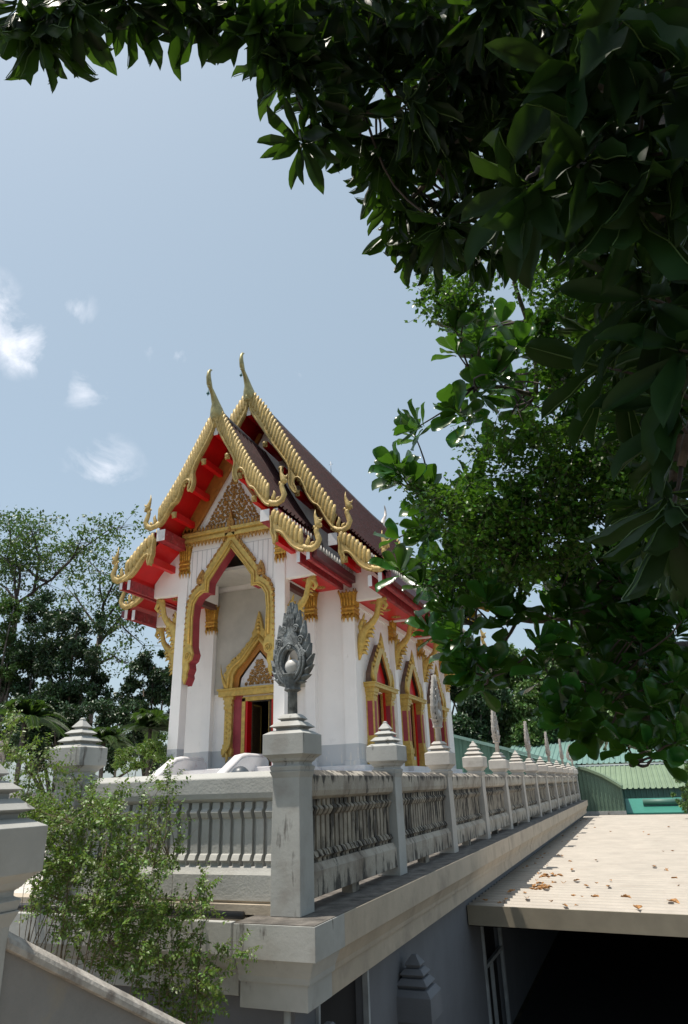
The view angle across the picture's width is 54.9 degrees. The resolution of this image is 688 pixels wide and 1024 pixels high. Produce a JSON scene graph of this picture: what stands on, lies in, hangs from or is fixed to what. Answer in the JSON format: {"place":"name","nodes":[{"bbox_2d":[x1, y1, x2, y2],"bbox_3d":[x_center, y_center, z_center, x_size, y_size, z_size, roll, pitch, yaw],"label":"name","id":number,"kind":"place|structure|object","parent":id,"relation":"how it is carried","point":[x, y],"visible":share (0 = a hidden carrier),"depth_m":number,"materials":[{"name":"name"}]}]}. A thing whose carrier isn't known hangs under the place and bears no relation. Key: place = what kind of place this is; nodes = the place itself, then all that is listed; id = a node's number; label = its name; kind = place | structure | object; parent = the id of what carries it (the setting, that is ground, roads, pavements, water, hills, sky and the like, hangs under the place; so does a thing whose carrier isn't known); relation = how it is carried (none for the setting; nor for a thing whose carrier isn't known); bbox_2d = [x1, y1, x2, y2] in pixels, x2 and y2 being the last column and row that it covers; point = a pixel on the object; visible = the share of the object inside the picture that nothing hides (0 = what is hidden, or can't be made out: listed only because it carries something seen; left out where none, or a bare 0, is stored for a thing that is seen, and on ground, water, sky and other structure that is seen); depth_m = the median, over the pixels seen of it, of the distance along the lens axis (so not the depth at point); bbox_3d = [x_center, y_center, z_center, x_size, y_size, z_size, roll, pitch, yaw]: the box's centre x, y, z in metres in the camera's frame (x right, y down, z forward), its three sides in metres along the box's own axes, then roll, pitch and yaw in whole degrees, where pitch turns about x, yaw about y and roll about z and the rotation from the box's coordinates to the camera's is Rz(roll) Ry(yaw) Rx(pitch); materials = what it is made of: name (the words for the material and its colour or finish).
{"place":"outdoors","nodes":[
{"label":"outdoors","id":0,"kind":"place"},
{"bbox_2d":[0,0,687,792],"label":"sky","id":1,"kind":"structure","parent":0,"point":[148,243],"materials":[{"name":"blue"}]},
{"bbox_2d":[513,931,561,1023],"bbox_3d":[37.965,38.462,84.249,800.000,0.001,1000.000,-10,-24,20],"label":"ground","id":2,"kind":"structure","parent":0,"point":[522,1008],"depth_m":15.30,"materials":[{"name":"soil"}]},
{"bbox_2d":[0,596,31,727],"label":"tree","id":3,"kind":"object","parent":2,"relation":"on","point":[9,605],"visible":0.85,"depth_m":31.50,"materials":[{"name":"green plant"}]},
{"bbox_2d":[0,764,47,990],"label":"stair post","id":4,"kind":"object","parent":2,"relation":"on","point":[22,846],"visible":1,"depth_m":2.90,"materials":[{"name":"paint"}]},
{"bbox_2d":[0,698,69,792],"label":"palm","id":5,"kind":"object","parent":2,"relation":"on","point":[31,707],"visible":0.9,"depth_m":24.02,"materials":[{"name":"green plant"}]},
{"bbox_2d":[0,587,114,770],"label":"tree","id":6,"kind":"object","parent":2,"relation":"on","point":[47,659],"visible":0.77,"depth_m":30.57,"materials":[{"name":"green plant"}]},
{"bbox_2d":[0,704,138,951],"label":"shrub","id":7,"kind":"object","parent":2,"relation":"on","point":[13,721],"visible":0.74,"depth_m":6.17,"materials":[{"name":"green plant"}]},
{"bbox_2d":[0,504,150,701],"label":"tree","id":8,"kind":"object","parent":2,"relation":"on","point":[12,564],"visible":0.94,"depth_m":36.30,"materials":[{"name":"green plant"}]},
{"bbox_2d":[0,693,167,791],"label":"tree","id":9,"kind":"object","parent":2,"relation":"on","point":[108,716],"visible":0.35,"depth_m":26.40,"materials":[{"name":"green plant"}]},
{"bbox_2d":[14,788,179,994],"bbox_3d":[-2.145,4.428,4.977,2.453,4.389,1.285,-10,-24,20],"label":"shrub","id":10,"kind":"object","parent":2,"relation":"on","point":[97,909],"visible":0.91,"depth_m":5.22,"materials":[{"name":"green plant"}]},
{"bbox_2d":[55,526,157,727],"bbox_3d":[-13.913,10.294,37.047,9.536,18.897,5.550,-10,-24,20],"label":"tree","id":11,"kind":"object","parent":2,"relation":"on","point":[103,597],"visible":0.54,"depth_m":38.44,"materials":[{"name":"green plant"}]},
{"bbox_2d":[88,726,137,777],"bbox_3d":[-7.580,9.876,20.258,2.541,6.392,1.990,18,-30,-40],"label":"palm","id":12,"kind":"object","parent":2,"relation":"on","point":[108,735],"visible":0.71,"depth_m":21.21,"materials":[{"name":"green plant"}]},
{"bbox_2d":[112,650,171,775],"bbox_3d":[-9.225,11.693,30.332,3.325,10.916,3.654,-10,-24,20],"label":"tree","id":13,"kind":"object","parent":2,"relation":"on","point":[156,691],"visible":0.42,"depth_m":31.57,"materials":[{"name":"green plant"}]},
{"bbox_2d":[111,734,172,776],"bbox_3d":[-5.724,9.323,18.467,1.963,5.930,1.184,1,-23,-6],"label":"bush","id":14,"kind":"object","parent":2,"relation":"on","point":[133,765],"visible":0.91,"depth_m":19.28,"materials":[{"name":"green plant"}]},
{"bbox_2d":[118,708,169,775],"bbox_3d":[-6.640,10.239,22.107,2.646,7.085,3.161,-10,-24,20],"label":"palm","id":15,"kind":"object","parent":2,"relation":"on","point":[150,724],"visible":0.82,"depth_m":23.02,"materials":[{"name":"green plant"}]},
{"bbox_2d":[119,752,262,1023],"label":"shrub","id":16,"kind":"object","parent":2,"relation":"on","point":[206,987],"visible":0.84,"depth_m":5.23,"materials":[{"name":"green plant"}]},
{"bbox_2d":[9,800,587,1023],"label":"terrace building","id":17,"kind":"structure","parent":2,"relation":"on","point":[338,956],"depth_m":6.96,"materials":[{"name":"concrete"}]},
{"bbox_2d":[14,874,42,892],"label":"terrace floor","id":18,"kind":"structure","parent":17,"relation":"on","point":[22,887],"depth_m":8.29,"materials":[{"name":"white concrete"}]},
{"bbox_2d":[0,741,4,780],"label":"balustrade post","id":19,"kind":"object","parent":18,"relation":"on","point":[2,756],"visible":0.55,"depth_m":22.12,"materials":[{"name":"paint"}]},
{"bbox_2d":[9,792,54,822],"bbox_3d":[-11.465,9.677,21.362,0.240,1.102,11.500,-10,-24,20],"label":"balustrade","id":20,"kind":"object","parent":18,"relation":"on","point":[32,795],"visible":0.02,"depth_m":22.97,"materials":[{"name":"paint"}]},
{"bbox_2d":[151,753,268,775],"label":"temple stairs","id":21,"kind":"structure","parent":18,"relation":"on","point":[250,762],"depth_m":17.80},
{"bbox_2d":[232,766,248,771],"bbox_3d":[-2.160,6.055,13.654,0.500,1.520,0.500,-10,-24,20],"label":"stone ball","id":22,"kind":"object","parent":18,"relation":"on","point":[240,769],"visible":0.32,"depth_m":13.81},
{"bbox_2d":[110,352,486,773],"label":"temple","id":23,"kind":"structure","parent":18,"relation":"on","point":[266,517],"depth_m":21.12,"materials":[{"name":"white paint"}]},
{"bbox_2d":[240,695,273,765],"bbox_3d":[-2.473,6.952,20.876,1.240,2.150,0.910,-10,-24,20],"label":"door","id":24,"kind":"structure","parent":23,"relation":"in","point":[251,719],"depth_m":20.90,"materials":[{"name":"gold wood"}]},
{"bbox_2d":[363,632,404,770],"bbox_3d":[1.140,6.015,21.262,0.627,4.317,2.500,-10,-24,20],"label":"window","id":25,"kind":"structure","parent":23,"relation":"in","point":[379,677],"depth_m":21.44,"materials":[{"name":"gold metal"}]},
{"bbox_2d":[400,650,430,771],"bbox_3d":[2.476,7.232,24.294,0.627,4.317,2.500,-10,-24,20],"label":"window","id":26,"kind":"structure","parent":23,"relation":"in","point":[411,691],"depth_m":24.23,"materials":[{"name":"gold metal"}]},
{"bbox_2d":[427,664,455,772],"bbox_3d":[3.811,8.450,27.326,0.627,4.317,2.500,-10,-24,20],"label":"window","id":27,"kind":"structure","parent":23,"relation":"in","point":[444,735],"depth_m":27.64,"materials":[{"name":"gold"}]},
{"bbox_2d":[40,718,107,903],"bbox_3d":[-2.927,3.181,7.136,0.428,1.843,0.428,-10,-24,20],"label":"balustrade post","id":28,"kind":"object","parent":17,"relation":"on","point":[88,756],"visible":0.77,"depth_m":7.19,"materials":[{"name":"paint"}]},
{"bbox_2d":[70,771,272,903],"bbox_3d":[-1.673,3.273,6.617,2.340,1.202,0.240,-10,-24,20],"label":"front balustrade","id":29,"kind":"object","parent":17,"relation":"on","point":[229,830],"visible":0.54,"depth_m":6.41,"materials":[{"name":"concrete"}]},
{"bbox_2d":[262,602,321,917],"bbox_3d":[-0.500,2.265,6.435,0.562,2.848,0.428,-10,-24,20],"label":"balustrade post","id":30,"kind":"object","parent":17,"relation":"on","point":[292,747],"visible":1,"depth_m":6.20,"materials":[{"name":"paint"}]},
{"bbox_2d":[316,970,370,1023],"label":"window","id":31,"kind":"structure","parent":17,"relation":"in","point":[340,1008],"depth_m":6.68,"materials":[{"name":"grey metal"}]},
{"bbox_2d":[366,721,407,875],"bbox_3d":[0.588,3.707,8.678,0.428,1.843,0.428,-10,-24,20],"label":"balustrade post","id":32,"kind":"object","parent":17,"relation":"on","point":[386,752],"visible":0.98,"depth_m":8.64,"materials":[{"name":"paint"}]},
{"bbox_2d":[424,674,458,852],"bbox_3d":[1.645,4.221,11.306,0.428,2.848,0.570,-10,-24,20],"label":"balustrade post","id":33,"kind":"object","parent":17,"relation":"on","point":[439,757],"visible":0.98,"depth_m":11.14,"materials":[{"name":"concrete"}]},
{"bbox_2d":[312,770,579,897],"bbox_3d":[5.961,8.894,20.730,0.240,1.202,33.720,-10,-24,20],"label":"side balustrade","id":34,"kind":"object","parent":17,"relation":"on","point":[354,845],"visible":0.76,"depth_m":8.29,"materials":[{"name":"concrete"}]},
{"bbox_2d":[462,741,490,838],"bbox_3d":[2.733,5.662,13.548,0.428,1.843,0.428,-10,-24,20],"label":"balustrade post","id":35,"kind":"object","parent":17,"relation":"on","point":[474,760],"visible":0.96,"depth_m":13.52,"materials":[{"name":"concrete"}]},
{"bbox_2d":[481,927,510,1023],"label":"window","id":36,"kind":"structure","parent":17,"relation":"in","point":[490,954],"depth_m":12.37,"materials":[{"name":"grey metal"}]},
{"bbox_2d":[488,709,513,829],"bbox_3d":[3.791,6.176,16.176,0.428,2.848,0.570,-10,-24,20],"label":"balustrade post","id":37,"kind":"object","parent":17,"relation":"on","point":[498,763],"visible":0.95,"depth_m":16.02,"materials":[{"name":"concrete"}]},
{"bbox_2d":[508,751,529,822],"bbox_3d":[4.878,7.618,18.419,0.428,1.843,0.428,-10,-24,20],"label":"balustrade post","id":38,"kind":"object","parent":17,"relation":"on","point":[517,764],"visible":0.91,"depth_m":18.39,"materials":[{"name":"concrete"}]},
{"bbox_2d":[523,721,541,816],"bbox_3d":[5.936,8.132,21.047,0.428,2.848,0.570,-10,-24,20],"label":"balustrade post","id":39,"kind":"object","parent":17,"relation":"on","point":[532,768],"visible":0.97,"depth_m":20.89,"materials":[{"name":"concrete"}]},
{"bbox_2d":[536,756,551,812],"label":"balustrade post","id":40,"kind":"object","parent":17,"relation":"on","point":[543,768],"visible":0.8,"depth_m":23.25,"materials":[{"name":"concrete"}]},
{"bbox_2d":[544,732,559,809],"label":"balustrade post","id":41,"kind":"object","parent":17,"relation":"on","point":[552,769],"visible":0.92,"depth_m":25.76,"materials":[{"name":"concrete"}]},
{"bbox_2d":[553,760,566,806],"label":"balustrade post","id":42,"kind":"object","parent":17,"relation":"on","point":[560,772],"visible":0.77,"depth_m":28.12,"materials":[{"name":"concrete"}]},
{"bbox_2d":[558,739,571,803],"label":"balustrade post","id":43,"kind":"object","parent":17,"relation":"on","point":[565,770],"visible":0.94,"depth_m":30.68,"materials":[{"name":"concrete"}]},
{"bbox_2d":[566,762,576,801],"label":"balustrade post","id":44,"kind":"object","parent":17,"relation":"on","point":[571,771],"visible":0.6,"depth_m":32.98,"materials":[{"name":"concrete"}]},
{"bbox_2d":[566,744,580,800],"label":"balustrade post","id":45,"kind":"object","parent":17,"relation":"on","point":[572,766],"visible":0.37,"depth_m":35.52,"materials":[{"name":"paint"}]},
{"bbox_2d":[0,0,687,598],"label":"overhanging tree","id":46,"kind":"object","parent":2,"relation":"on","point":[458,100],"visible":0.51,"depth_m":2.52,"materials":[{"name":"green plant"}]},
{"bbox_2d":[396,954,442,1023],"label":"post","id":47,"kind":"object","parent":2,"relation":"on","point":[419,997],"visible":0.94,"depth_m":7.66,"materials":[{"name":"grey concrete"}]},
{"bbox_2d":[449,674,471,711],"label":"tree","id":48,"kind":"object","parent":2,"relation":"on","point":[455,691],"visible":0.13,"depth_m":68.54,"materials":[{"name":"green plant"}]},
{"bbox_2d":[452,710,493,747],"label":"tree","id":49,"kind":"object","parent":2,"relation":"on","point":[466,725],"visible":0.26,"depth_m":62.52,"materials":[{"name":"green plant"}]},
{"bbox_2d":[456,687,519,745],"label":"tree","id":50,"kind":"object","parent":2,"relation":"on","point":[475,706],"visible":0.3,"depth_m":63.57,"materials":[{"name":"green plant"}]},
{"bbox_2d":[489,687,538,740],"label":"tree","id":51,"kind":"object","parent":2,"relation":"on","point":[526,704],"visible":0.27,"depth_m":63.41,"materials":[{"name":"green plant"}]},
{"bbox_2d":[496,640,541,702],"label":"tree","id":52,"kind":"object","parent":2,"relation":"on","point":[512,681],"visible":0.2,"depth_m":71.71,"materials":[{"name":"green plant"}]},
{"bbox_2d":[453,734,585,774],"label":"green shed","id":53,"kind":"structure","parent":2,"relation":"on","point":[462,746],"depth_m":39.38,"materials":[{"name":"green metal"}]},
{"bbox_2d":[501,718,551,751],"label":"tree","id":54,"kind":"object","parent":2,"relation":"on","point":[536,736],"visible":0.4,"depth_m":60.26,"materials":[{"name":"green plant"}]},
{"bbox_2d":[368,281,687,783],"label":"almond tree","id":55,"kind":"object","parent":2,"relation":"on","point":[631,673],"visible":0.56,"depth_m":4.27,"materials":[{"name":"green plant"}]},
{"bbox_2d":[388,250,687,616],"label":"creeper","id":56,"kind":"object","parent":55,"relation":"attached to","point":[524,528],"visible":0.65,"depth_m":4.22,"materials":[{"name":"green plant"}]},
{"bbox_2d":[509,660,563,706],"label":"tree","id":57,"kind":"object","parent":2,"relation":"on","point":[526,683],"visible":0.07,"depth_m":68.17,"materials":[{"name":"green plant"}]},
{"bbox_2d":[525,712,585,764],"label":"tree","id":58,"kind":"object","parent":2,"relation":"on","point":[553,735],"visible":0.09,"depth_m":60.19,"materials":[{"name":"green plant"}]},
{"bbox_2d":[461,0,687,602],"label":"leaved tree","id":59,"kind":"object","parent":2,"relation":"on","point":[610,42],"visible":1,"depth_m":1.86,"materials":[{"name":"green plant"}]},
{"bbox_2d":[467,814,687,937],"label":"canopy","id":60,"kind":"object","parent":2,"relation":"on","point":[627,852],"visible":0.99,"depth_m":12.90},
{"bbox_2d":[669,898,679,903],"bbox_3d":[5.276,6.215,10.582,0.119,0.054,0.198,9,-21,-30],"label":"dry leaf","id":61,"kind":"object","parent":60,"relation":"on","point":[675,900],"visible":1,"depth_m":10.57,"materials":[{"name":"brown plant"}]},
{"bbox_2d":[559,764,626,817],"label":"curved green shed","id":62,"kind":"structure","parent":2,"relation":"on","point":[601,793],"depth_m":37.80,"materials":[{"name":"paint"}]},
{"bbox_2d":[604,707,647,763],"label":"tree","id":63,"kind":"object","parent":2,"relation":"on","point":[609,711],"depth_m":63.81,"materials":[{"name":"green plant"}]},
{"bbox_2d":[585,764,687,813],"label":"olive roof shed","id":64,"kind":"structure","parent":2,"relation":"on","point":[659,776],"depth_m":44.07,"materials":[{"name":"green metal"}]},
{"bbox_2d":[625,797,685,813],"bbox_3d":[17.942,17.141,38.125,3.100,1.150,2.700,-10,-24,20],"label":"teal lean to","id":65,"kind":"object","parent":2,"relation":"on","point":[652,806],"visible":0.57,"depth_m":37.91,"materials":[{"name":"teal metal"}]},
{"bbox_2d":[670,762,687,813],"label":"bush","id":66,"kind":"object","parent":2,"relation":"on","point":[684,804],"visible":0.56,"depth_m":31.67,"materials":[{"name":"green plant"}]},
{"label":"stairs","id":67,"kind":"structure","parent":2,"relation":"on","visible":0},
{"bbox_2d":[0,931,184,1023],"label":"stair banister","id":68,"kind":"object","parent":67,"relation":"on","point":[39,985],"visible":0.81,"depth_m":3.05,"materials":[{"name":"concrete"}]},
{"bbox_2d":[509,740,687,788],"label":"long green roof","id":69,"kind":"structure","parent":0,"point":[539,750],"depth_m":53.78,"materials":[{"name":"green metal"}]},
{"bbox_2d":[518,931,687,1023],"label":"carport floor","id":70,"kind":"structure","parent":0,"point":[593,978],"depth_m":15.05,"materials":[{"name":"black"}]},
{"bbox_2d":[586,760,662,764],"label":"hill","id":71,"kind":"structure","parent":0,"point":[659,761],"depth_m":101.17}
]}

